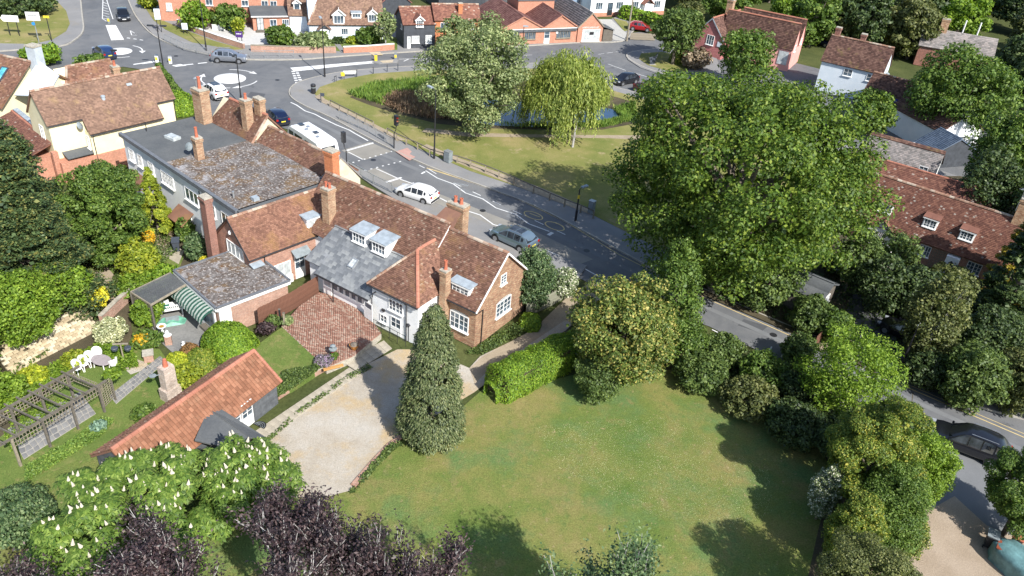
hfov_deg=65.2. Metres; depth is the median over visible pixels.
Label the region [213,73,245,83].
roundabout
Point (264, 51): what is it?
guard rail
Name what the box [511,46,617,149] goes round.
weeping willow
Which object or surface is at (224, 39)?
boundary wall
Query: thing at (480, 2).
black barn
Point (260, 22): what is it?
door
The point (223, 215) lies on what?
window
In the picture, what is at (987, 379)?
broadleaf tree
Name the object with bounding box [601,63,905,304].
oak tree
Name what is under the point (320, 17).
street lamp
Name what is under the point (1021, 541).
wheelie bin
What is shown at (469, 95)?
silver willow
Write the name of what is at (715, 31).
pink house
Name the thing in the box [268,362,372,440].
border plants
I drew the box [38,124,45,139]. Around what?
window
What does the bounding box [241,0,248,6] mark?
window
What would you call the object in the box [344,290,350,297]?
window
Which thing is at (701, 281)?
bush
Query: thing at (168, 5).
window
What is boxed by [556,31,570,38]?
window
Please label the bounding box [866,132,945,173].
grey roof house
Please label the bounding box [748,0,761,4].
broadleaf tree
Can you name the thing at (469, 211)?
road marking
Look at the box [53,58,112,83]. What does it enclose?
roof range
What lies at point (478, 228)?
pavement
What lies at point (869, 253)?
broadleaf tree
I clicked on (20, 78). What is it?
skylight house
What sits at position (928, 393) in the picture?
road marking
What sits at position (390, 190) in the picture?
guard rail
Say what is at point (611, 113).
pond
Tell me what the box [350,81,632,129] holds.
pond bank
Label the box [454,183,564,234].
road marking
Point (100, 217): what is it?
broadleaf tree
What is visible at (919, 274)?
bush
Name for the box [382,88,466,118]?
reeds
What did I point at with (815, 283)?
garden garage
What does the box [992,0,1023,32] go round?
broadleaf tree
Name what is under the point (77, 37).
kerb
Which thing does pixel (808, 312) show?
bush
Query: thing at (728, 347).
bush
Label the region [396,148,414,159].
tactile paving
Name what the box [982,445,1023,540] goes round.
broadleaf tree
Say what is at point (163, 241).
flower specks
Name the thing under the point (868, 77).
window
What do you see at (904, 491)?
bush
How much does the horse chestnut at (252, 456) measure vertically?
5.360 m
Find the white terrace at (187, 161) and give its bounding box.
[118,115,321,237]
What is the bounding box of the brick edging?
[351,434,402,486]
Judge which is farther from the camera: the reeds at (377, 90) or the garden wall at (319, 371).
the reeds at (377, 90)
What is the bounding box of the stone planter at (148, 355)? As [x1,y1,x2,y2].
[142,348,153,362]
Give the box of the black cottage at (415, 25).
[394,6,436,47]
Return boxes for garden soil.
[0,212,195,436]
[653,342,846,575]
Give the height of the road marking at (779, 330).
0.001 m
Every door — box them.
[241,399,254,425]
[256,17,263,29]
[294,256,305,278]
[323,280,331,295]
[364,300,372,321]
[390,315,400,336]
[407,36,410,47]
[543,32,549,42]
[607,3,612,14]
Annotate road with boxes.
[0,0,1023,455]
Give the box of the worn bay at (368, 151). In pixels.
[342,142,390,159]
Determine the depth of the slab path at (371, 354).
57.39 m
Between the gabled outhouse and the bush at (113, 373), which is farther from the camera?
the gabled outhouse
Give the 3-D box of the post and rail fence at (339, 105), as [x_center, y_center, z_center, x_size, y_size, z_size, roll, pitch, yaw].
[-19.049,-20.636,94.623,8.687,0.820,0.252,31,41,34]
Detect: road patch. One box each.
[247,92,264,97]
[506,211,527,220]
[738,319,767,330]
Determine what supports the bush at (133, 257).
on the garden soil at (124, 312)
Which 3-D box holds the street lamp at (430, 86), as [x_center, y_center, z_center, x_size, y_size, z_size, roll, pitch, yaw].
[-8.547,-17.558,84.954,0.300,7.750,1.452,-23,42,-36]
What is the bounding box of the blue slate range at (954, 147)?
[913,127,975,167]
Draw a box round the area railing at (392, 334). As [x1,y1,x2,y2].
[373,319,405,346]
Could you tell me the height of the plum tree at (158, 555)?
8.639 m
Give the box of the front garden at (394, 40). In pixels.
[331,37,396,50]
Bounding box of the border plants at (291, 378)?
[277,359,321,396]
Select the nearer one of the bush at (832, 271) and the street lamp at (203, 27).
the bush at (832, 271)
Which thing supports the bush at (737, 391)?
on the lawn at (503, 487)
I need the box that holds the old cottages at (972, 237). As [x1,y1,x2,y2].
[848,173,1023,286]
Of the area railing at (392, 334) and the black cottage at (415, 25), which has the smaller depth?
the area railing at (392, 334)
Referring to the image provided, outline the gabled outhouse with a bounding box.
[287,0,307,30]
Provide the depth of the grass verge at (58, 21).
113.60 m
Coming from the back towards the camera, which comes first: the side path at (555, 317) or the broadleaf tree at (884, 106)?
the broadleaf tree at (884, 106)
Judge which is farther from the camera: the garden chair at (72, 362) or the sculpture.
the sculpture
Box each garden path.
[95,267,118,300]
[155,235,183,263]
[335,43,342,51]
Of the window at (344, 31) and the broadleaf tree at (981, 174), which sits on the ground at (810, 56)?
the broadleaf tree at (981, 174)
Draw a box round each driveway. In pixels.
[846,285,948,367]
[926,447,1017,534]
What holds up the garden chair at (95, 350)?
on the flower bed at (87, 366)
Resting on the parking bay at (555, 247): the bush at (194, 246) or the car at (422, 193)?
the car at (422, 193)
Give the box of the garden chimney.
[149,358,181,401]
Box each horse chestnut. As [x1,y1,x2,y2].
[16,441,263,575]
[195,430,308,526]
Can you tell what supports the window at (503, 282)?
in the country house at (393, 263)
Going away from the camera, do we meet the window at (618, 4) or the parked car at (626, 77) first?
the parked car at (626, 77)
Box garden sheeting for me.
[157,315,186,326]
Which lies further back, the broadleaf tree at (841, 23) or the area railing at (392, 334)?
the broadleaf tree at (841, 23)
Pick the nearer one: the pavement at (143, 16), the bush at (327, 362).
the bush at (327, 362)
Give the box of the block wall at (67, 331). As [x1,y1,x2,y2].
[0,305,94,374]
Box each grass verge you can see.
[0,0,69,43]
[145,7,241,49]
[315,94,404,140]
[422,144,589,213]
[613,18,630,30]
[639,52,688,70]
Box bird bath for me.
[156,323,165,332]
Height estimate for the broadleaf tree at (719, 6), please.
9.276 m
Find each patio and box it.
[151,300,203,351]
[282,292,380,373]
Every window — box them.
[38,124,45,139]
[86,135,91,150]
[127,147,135,163]
[136,153,143,169]
[147,160,155,176]
[160,169,175,190]
[166,3,172,10]
[184,186,199,208]
[202,311,216,325]
[205,0,213,5]
[220,211,228,221]
[226,238,244,262]
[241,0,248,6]
[261,1,267,5]
[270,1,276,5]
[270,19,276,25]
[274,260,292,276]
[282,19,289,26]
[338,287,343,294]
[341,28,348,35]
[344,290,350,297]
[351,294,356,300]
[357,297,362,304]
[378,313,387,325]
[387,297,403,316]
[411,36,419,43]
[425,35,431,43]
[449,309,468,335]
[495,294,511,320]
[499,272,507,287]
[524,32,535,39]
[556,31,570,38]
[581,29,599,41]
[595,2,602,9]
[615,2,622,9]
[633,1,638,7]
[653,1,660,8]
[706,34,714,45]
[842,68,852,77]
[865,74,872,81]
[915,244,931,258]
[919,165,927,170]
[966,261,982,276]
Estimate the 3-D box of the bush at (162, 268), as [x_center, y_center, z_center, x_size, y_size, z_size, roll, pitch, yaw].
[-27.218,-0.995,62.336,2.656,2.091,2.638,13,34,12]
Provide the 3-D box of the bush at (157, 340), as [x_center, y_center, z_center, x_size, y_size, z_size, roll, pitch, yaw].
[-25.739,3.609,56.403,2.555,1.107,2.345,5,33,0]
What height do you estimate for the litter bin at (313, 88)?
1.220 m
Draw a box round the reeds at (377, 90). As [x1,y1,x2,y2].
[347,74,512,104]
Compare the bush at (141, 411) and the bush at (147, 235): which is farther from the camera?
the bush at (147, 235)
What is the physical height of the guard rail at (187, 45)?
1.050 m
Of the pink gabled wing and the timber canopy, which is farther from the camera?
the pink gabled wing
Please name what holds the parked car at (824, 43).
on the ground at (810, 56)
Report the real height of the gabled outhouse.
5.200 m
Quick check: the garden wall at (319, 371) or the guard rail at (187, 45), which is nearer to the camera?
the garden wall at (319, 371)
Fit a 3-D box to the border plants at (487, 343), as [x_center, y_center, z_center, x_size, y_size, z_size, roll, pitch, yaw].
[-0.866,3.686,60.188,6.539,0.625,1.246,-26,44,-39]
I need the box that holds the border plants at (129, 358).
[8,341,138,425]
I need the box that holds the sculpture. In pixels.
[649,52,658,64]
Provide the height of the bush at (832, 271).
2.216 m
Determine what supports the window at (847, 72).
in the white gable house at (850, 64)
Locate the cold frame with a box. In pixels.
[200,323,209,331]
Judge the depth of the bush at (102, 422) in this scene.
49.12 m
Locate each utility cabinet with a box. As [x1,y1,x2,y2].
[444,149,452,162]
[587,199,595,213]
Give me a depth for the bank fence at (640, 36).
132.78 m
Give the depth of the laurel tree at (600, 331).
53.27 m
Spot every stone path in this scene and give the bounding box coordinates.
[8,392,95,458]
[110,356,162,403]
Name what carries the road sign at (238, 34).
on the pavement at (143, 16)
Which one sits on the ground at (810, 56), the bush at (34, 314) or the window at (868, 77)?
the bush at (34, 314)
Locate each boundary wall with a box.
[176,19,244,48]
[250,44,335,52]
[343,43,394,52]
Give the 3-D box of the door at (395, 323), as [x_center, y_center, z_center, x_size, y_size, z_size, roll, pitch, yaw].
[-8.611,2.818,59.318,1.000,1.500,0.075,24,37,26]
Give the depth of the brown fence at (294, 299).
60.41 m
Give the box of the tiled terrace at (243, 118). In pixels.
[190,76,361,183]
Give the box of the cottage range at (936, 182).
[858,156,996,207]
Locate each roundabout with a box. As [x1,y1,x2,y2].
[113,48,131,54]
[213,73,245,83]
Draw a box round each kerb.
[0,0,83,51]
[128,0,635,60]
[289,63,1023,419]
[626,48,669,74]
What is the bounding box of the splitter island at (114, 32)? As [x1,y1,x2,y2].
[106,25,123,39]
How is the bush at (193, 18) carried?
on the ground at (810, 56)
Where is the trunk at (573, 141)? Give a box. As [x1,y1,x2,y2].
[571,110,579,146]
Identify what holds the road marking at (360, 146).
on the worn bay at (368, 151)
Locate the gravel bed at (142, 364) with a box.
[126,359,147,373]
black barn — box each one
[382,0,412,18]
[426,0,484,5]
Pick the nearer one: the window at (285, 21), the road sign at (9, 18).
the road sign at (9, 18)
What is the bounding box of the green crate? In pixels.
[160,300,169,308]
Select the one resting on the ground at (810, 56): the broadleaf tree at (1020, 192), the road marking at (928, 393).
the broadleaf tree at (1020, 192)
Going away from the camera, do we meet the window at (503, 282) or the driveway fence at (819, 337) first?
the window at (503, 282)
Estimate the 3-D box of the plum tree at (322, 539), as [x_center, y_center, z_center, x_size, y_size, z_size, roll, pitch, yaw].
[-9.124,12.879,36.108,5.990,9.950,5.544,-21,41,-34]
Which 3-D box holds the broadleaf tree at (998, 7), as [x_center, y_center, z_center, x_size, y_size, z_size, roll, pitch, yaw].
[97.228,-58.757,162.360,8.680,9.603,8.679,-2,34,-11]
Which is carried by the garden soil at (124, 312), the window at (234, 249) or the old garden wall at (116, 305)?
the old garden wall at (116, 305)
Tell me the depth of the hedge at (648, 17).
141.34 m
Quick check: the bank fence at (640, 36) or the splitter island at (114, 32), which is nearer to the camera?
the splitter island at (114, 32)
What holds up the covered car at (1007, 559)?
on the gravel drive at (958, 530)
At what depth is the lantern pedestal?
55.83 m
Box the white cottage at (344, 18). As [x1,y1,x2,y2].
[306,0,383,38]
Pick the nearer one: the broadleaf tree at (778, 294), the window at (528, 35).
the broadleaf tree at (778, 294)
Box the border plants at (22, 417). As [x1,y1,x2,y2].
[2,395,76,451]
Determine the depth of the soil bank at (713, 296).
67.12 m
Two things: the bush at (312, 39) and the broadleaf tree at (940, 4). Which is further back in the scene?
the broadleaf tree at (940, 4)
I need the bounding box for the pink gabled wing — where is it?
[724,7,807,70]
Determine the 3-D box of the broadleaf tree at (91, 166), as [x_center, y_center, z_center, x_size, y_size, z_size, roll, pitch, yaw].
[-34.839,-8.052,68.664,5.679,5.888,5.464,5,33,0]
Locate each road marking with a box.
[290,102,367,140]
[291,61,372,70]
[347,142,372,150]
[400,179,497,225]
[426,171,547,230]
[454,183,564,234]
[524,211,564,230]
[531,205,1022,436]
[762,320,1023,433]
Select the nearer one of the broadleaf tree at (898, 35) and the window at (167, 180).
the window at (167, 180)
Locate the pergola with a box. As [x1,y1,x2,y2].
[0,365,116,466]
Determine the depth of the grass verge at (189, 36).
116.26 m
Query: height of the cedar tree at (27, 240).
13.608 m
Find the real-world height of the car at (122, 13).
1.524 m
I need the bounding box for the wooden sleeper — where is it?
[323,363,343,370]
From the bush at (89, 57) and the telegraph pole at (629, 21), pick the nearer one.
the bush at (89, 57)
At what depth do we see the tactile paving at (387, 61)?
113.28 m
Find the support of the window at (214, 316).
in the brick extension
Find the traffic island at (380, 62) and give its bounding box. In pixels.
[372,59,398,63]
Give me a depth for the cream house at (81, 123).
76.71 m
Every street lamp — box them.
[147,24,166,66]
[199,0,206,49]
[232,54,241,97]
[318,16,325,76]
[427,85,435,158]
[574,184,588,220]
[898,323,925,370]
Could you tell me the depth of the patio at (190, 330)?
58.17 m
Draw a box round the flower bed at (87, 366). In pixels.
[7,341,128,425]
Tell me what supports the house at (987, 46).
on the ground at (810, 56)
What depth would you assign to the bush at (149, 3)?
125.26 m
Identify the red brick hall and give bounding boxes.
[158,0,286,22]
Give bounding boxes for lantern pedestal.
[329,344,336,352]
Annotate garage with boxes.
[89,349,282,493]
[734,245,839,309]
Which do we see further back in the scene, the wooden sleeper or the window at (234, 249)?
the window at (234, 249)
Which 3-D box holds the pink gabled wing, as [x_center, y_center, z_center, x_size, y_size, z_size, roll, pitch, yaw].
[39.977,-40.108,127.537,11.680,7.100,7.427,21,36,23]
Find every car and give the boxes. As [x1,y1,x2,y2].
[92,44,116,58]
[116,7,130,20]
[201,81,228,100]
[210,47,247,63]
[266,107,289,125]
[394,182,439,203]
[489,224,539,251]
[612,71,639,85]
[630,20,650,31]
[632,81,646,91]
[812,36,827,47]
[876,315,908,339]
[929,418,1012,468]
[988,537,1023,575]
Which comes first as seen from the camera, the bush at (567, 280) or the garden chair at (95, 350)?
the garden chair at (95, 350)
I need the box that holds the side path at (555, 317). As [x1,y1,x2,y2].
[469,284,598,383]
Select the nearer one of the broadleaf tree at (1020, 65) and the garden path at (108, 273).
the garden path at (108, 273)
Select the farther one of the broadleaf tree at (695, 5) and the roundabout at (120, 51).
the broadleaf tree at (695, 5)
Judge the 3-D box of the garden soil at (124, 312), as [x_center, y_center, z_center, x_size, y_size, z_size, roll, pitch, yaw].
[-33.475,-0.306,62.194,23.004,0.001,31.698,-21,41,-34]
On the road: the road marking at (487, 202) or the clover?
the road marking at (487, 202)
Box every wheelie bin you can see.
[171,237,180,251]
[982,527,1000,547]
[1012,530,1023,543]
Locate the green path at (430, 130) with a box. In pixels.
[422,128,639,139]
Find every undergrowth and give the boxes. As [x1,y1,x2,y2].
[0,193,162,372]
[692,351,827,416]
[704,255,1012,365]
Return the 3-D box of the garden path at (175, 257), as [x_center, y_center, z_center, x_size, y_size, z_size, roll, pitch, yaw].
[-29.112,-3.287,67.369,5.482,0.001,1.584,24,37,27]
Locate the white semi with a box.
[578,0,664,16]
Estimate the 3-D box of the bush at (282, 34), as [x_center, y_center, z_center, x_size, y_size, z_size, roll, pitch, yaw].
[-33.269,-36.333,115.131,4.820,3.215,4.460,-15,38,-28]
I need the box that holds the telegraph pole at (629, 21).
[626,0,633,40]
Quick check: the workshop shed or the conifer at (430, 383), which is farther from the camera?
the workshop shed
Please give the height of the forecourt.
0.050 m
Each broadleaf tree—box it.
[53,163,149,267]
[71,158,140,207]
[373,8,396,43]
[434,13,473,48]
[626,236,709,363]
[649,5,708,64]
[672,1,704,26]
[674,0,701,5]
[701,0,753,20]
[717,27,778,83]
[725,251,809,312]
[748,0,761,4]
[770,0,814,20]
[789,0,843,47]
[790,321,911,413]
[814,526,922,575]
[823,5,854,41]
[824,394,935,507]
[832,225,885,293]
[839,0,893,42]
[853,90,900,139]
[853,253,909,316]
[877,225,924,269]
[881,0,942,52]
[890,1,948,59]
[899,267,983,358]
[903,40,1023,138]
[906,0,960,10]
[929,261,980,295]
[937,0,995,35]
[958,141,1023,214]
[963,110,1023,192]
[969,0,1006,20]
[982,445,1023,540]
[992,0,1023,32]
[992,33,1023,90]
[1008,5,1023,51]
[1010,188,1023,214]
[1014,52,1023,93]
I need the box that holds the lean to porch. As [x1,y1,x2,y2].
[195,410,267,445]
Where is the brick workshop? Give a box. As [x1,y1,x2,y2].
[479,0,604,44]
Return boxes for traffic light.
[341,131,346,161]
[394,115,398,147]
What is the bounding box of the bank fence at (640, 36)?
[630,33,655,39]
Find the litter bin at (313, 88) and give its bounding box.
[310,83,315,93]
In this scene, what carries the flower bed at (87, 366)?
on the garden lawn at (12, 471)
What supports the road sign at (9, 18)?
on the grass verge at (58, 21)
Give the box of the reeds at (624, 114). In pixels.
[499,101,637,127]
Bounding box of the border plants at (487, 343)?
[466,321,524,354]
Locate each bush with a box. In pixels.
[0,0,57,17]
[0,267,63,347]
[0,371,28,411]
[0,481,58,550]
[16,362,48,386]
[17,42,61,64]
[25,256,93,308]
[59,348,88,370]
[72,52,104,63]
[84,285,110,313]
[89,419,107,431]
[91,316,128,344]
[101,366,121,381]
[114,235,161,278]
[114,269,159,298]
[129,294,165,327]
[129,328,164,349]
[129,401,156,422]
[132,333,148,345]
[136,0,158,7]
[140,230,155,243]
[145,262,177,286]
[166,351,187,366]
[171,89,194,117]
[174,0,210,31]
[174,217,195,240]
[175,362,204,388]
[180,342,198,354]
[182,231,207,260]
[187,347,216,377]
[200,320,259,362]
[209,2,248,31]
[230,16,245,33]
[255,321,276,335]
[264,23,296,45]
[264,314,280,328]
[281,315,293,325]
[293,31,331,49]
[313,354,334,367]
[329,351,338,359]
[331,36,345,43]
[344,35,356,43]
[355,26,383,44]
[516,245,558,309]
[518,312,541,332]
[550,266,578,298]
[572,355,624,404]
[668,47,683,64]
[672,348,729,395]
[681,46,713,69]
[695,256,737,285]
[700,331,748,368]
[716,373,782,422]
[738,347,791,389]
[763,395,831,453]
[779,330,819,367]
[779,367,827,407]
[786,293,834,333]
[806,463,847,519]
[812,405,870,465]
[817,306,855,342]
[820,254,853,278]
[821,488,890,568]
[844,457,934,555]
[852,86,889,117]
[866,398,916,430]
[889,513,933,560]
[890,427,964,505]
[891,264,960,323]
[904,346,950,390]
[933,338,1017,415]
[949,303,1023,353]
[993,345,1023,417]
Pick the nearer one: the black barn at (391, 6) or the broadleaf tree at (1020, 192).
the broadleaf tree at (1020, 192)
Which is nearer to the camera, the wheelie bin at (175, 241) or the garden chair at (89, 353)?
the garden chair at (89, 353)
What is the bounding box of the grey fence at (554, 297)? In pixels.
[526,289,566,312]
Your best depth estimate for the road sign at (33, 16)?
106.91 m
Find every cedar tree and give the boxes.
[0,119,95,265]
[0,139,119,325]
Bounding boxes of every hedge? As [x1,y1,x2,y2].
[155,61,182,90]
[483,324,588,403]
[617,4,664,27]
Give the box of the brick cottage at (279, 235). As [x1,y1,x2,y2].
[197,187,321,281]
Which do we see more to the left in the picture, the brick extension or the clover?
the brick extension
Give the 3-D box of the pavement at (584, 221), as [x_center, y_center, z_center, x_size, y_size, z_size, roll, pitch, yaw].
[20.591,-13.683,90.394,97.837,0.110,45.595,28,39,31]
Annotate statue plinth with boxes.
[163,330,172,345]
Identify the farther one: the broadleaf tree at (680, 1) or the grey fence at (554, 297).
the broadleaf tree at (680, 1)
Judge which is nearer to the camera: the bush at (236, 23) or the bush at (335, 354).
the bush at (335, 354)
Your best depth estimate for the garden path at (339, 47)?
116.92 m
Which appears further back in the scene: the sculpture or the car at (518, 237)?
the sculpture
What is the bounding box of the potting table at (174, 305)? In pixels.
[162,301,183,315]
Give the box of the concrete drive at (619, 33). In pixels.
[599,19,626,40]
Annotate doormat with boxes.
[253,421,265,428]
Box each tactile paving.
[381,60,392,62]
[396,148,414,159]
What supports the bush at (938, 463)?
on the ground at (810, 56)
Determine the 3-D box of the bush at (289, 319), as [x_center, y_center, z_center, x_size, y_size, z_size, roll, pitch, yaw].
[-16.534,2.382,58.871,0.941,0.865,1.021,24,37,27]
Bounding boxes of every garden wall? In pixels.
[98,285,135,320]
[278,367,324,399]
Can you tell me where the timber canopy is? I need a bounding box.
[130,272,186,330]
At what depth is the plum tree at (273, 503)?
37.48 m
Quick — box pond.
[450,100,618,126]
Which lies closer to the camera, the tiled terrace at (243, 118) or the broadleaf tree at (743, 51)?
the tiled terrace at (243, 118)
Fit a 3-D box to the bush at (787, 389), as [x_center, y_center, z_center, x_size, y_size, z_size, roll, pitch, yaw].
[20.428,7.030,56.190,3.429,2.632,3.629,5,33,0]
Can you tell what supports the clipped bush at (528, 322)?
on the ground at (810, 56)
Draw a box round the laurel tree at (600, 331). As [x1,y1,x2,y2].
[565,270,684,388]
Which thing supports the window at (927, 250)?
in the old cottages at (972, 237)
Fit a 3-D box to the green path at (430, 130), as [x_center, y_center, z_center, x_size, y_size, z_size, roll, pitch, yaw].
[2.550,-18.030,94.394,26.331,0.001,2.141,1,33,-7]
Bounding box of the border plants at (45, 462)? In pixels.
[24,416,113,480]
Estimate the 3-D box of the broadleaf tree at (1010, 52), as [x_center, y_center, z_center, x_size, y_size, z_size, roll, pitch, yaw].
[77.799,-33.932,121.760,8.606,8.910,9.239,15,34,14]
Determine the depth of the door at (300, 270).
64.80 m
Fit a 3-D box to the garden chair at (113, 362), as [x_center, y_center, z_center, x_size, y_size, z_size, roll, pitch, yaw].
[-26.838,5.067,53.878,0.573,1.043,0.640,23,37,25]
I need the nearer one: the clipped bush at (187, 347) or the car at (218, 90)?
the clipped bush at (187, 347)
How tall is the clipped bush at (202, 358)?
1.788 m
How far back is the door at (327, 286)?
62.40 m
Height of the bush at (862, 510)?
5.566 m
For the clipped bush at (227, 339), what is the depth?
55.68 m
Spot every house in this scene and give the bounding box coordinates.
[0,42,68,116]
[26,60,176,182]
[305,146,528,347]
[431,2,480,45]
[692,0,740,59]
[814,26,894,98]
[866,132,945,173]
[886,90,983,144]
[913,18,998,67]
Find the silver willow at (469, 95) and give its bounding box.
[412,10,531,135]
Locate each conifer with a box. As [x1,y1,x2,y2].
[393,303,466,456]
[967,232,1023,339]
[978,222,1023,306]
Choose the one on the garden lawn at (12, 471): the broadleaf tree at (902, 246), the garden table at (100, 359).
the garden table at (100, 359)
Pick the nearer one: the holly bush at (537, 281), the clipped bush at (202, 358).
the clipped bush at (202, 358)
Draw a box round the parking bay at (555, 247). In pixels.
[366,168,591,263]
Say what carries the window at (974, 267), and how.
in the old cottages at (972, 237)
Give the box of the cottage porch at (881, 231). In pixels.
[868,219,896,252]
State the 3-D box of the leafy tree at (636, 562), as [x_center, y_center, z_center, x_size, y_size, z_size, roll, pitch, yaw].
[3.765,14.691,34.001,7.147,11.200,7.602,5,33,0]
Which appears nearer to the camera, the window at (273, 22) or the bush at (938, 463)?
the bush at (938, 463)
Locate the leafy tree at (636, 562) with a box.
[533,520,670,575]
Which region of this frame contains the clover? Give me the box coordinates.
[538,418,769,530]
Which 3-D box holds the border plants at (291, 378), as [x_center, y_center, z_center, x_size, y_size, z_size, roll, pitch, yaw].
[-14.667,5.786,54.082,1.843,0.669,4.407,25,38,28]
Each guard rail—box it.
[163,34,241,54]
[250,50,293,57]
[339,111,393,146]
[349,161,391,191]
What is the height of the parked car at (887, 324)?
1.524 m
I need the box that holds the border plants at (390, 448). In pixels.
[349,435,411,493]
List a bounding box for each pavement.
[0,0,82,49]
[129,0,631,58]
[290,63,1023,416]
[343,159,586,278]
[628,48,722,80]
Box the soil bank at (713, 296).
[696,176,1015,372]
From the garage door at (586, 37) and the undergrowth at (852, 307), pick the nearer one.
the undergrowth at (852, 307)
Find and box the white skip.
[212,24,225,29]
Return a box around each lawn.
[0,343,206,501]
[0,369,827,575]
[109,256,183,278]
[256,327,317,393]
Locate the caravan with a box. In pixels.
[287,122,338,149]
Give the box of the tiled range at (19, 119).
[0,108,55,180]
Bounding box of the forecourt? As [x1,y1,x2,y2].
[204,23,304,44]
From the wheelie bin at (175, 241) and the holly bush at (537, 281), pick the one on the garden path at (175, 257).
the wheelie bin at (175, 241)
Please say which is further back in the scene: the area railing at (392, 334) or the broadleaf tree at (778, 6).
the broadleaf tree at (778, 6)
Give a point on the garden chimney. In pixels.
(169, 388)
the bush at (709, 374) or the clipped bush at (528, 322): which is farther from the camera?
the clipped bush at (528, 322)
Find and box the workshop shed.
[601,23,613,41]
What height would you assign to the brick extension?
2.750 m
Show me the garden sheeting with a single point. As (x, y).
(173, 320)
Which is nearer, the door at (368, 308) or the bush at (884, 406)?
the bush at (884, 406)
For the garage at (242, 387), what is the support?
on the lawn at (503, 487)
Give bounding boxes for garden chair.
[70,359,83,374]
[77,355,90,370]
[84,350,93,367]
[91,346,101,354]
[107,356,117,367]
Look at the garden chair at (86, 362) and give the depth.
53.66 m
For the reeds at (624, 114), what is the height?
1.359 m
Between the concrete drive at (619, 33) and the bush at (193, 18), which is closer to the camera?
the bush at (193, 18)
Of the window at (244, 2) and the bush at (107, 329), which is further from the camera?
the window at (244, 2)
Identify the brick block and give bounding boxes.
[507,0,555,13]
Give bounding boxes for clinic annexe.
[249,5,292,32]
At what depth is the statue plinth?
56.40 m
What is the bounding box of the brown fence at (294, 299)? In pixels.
[257,276,318,324]
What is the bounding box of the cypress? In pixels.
[139,166,175,234]
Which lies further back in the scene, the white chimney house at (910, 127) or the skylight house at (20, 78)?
the white chimney house at (910, 127)
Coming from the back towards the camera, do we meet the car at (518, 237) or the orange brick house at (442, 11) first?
the orange brick house at (442, 11)
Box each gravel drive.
[256,278,613,496]
[909,496,1023,575]
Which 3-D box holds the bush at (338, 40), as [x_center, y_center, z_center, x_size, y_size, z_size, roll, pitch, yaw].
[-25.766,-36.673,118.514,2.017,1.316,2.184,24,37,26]
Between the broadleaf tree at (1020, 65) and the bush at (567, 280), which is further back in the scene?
the broadleaf tree at (1020, 65)
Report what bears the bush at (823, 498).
on the lawn at (503, 487)
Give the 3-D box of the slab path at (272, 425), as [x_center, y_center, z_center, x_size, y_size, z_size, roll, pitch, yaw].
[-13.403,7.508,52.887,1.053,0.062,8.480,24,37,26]
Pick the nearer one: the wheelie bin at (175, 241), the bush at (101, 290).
the bush at (101, 290)
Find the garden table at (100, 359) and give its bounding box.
[91,354,111,369]
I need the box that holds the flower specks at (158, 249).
[108,226,179,297]
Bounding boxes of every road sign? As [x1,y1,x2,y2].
[0,15,19,35]
[25,12,40,41]
[43,16,51,40]
[153,9,161,31]
[181,23,187,33]
[235,31,242,40]
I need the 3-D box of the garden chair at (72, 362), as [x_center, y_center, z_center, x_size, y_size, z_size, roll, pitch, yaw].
[-28.973,5.268,53.267,0.573,1.043,0.640,16,34,17]
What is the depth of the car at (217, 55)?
107.36 m
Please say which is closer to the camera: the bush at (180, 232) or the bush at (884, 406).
the bush at (884, 406)
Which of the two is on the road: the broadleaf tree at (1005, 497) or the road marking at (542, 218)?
the road marking at (542, 218)
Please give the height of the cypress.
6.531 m
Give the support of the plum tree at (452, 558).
on the lawn at (503, 487)
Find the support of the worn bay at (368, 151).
on the road
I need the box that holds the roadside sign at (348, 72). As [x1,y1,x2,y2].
[343,71,355,73]
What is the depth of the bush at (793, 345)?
59.20 m
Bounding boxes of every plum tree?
[0,542,69,575]
[61,532,143,575]
[75,495,229,575]
[216,485,371,575]
[243,473,338,561]
[323,508,451,575]
[389,524,478,575]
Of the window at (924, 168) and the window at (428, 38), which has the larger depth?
the window at (428, 38)
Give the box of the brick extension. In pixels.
[170,251,290,326]
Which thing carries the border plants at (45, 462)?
on the garden lawn at (12, 471)
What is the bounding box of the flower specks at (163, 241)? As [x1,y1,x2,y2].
[154,231,174,253]
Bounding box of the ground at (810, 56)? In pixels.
[46,0,1023,573]
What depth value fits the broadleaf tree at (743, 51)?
109.53 m
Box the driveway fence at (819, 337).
[815,331,822,342]
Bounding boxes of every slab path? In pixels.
[256,368,358,436]
[346,341,391,369]
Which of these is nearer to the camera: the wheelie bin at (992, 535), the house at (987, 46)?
the wheelie bin at (992, 535)
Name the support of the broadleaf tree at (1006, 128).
on the ground at (810, 56)
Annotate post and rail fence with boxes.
[329,100,373,126]
[386,128,594,218]
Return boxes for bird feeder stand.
[111,343,130,364]
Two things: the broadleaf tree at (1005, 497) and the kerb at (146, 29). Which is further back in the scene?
the kerb at (146, 29)
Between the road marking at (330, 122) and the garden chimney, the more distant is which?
the road marking at (330, 122)
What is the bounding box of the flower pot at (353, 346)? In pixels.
[349,342,358,350]

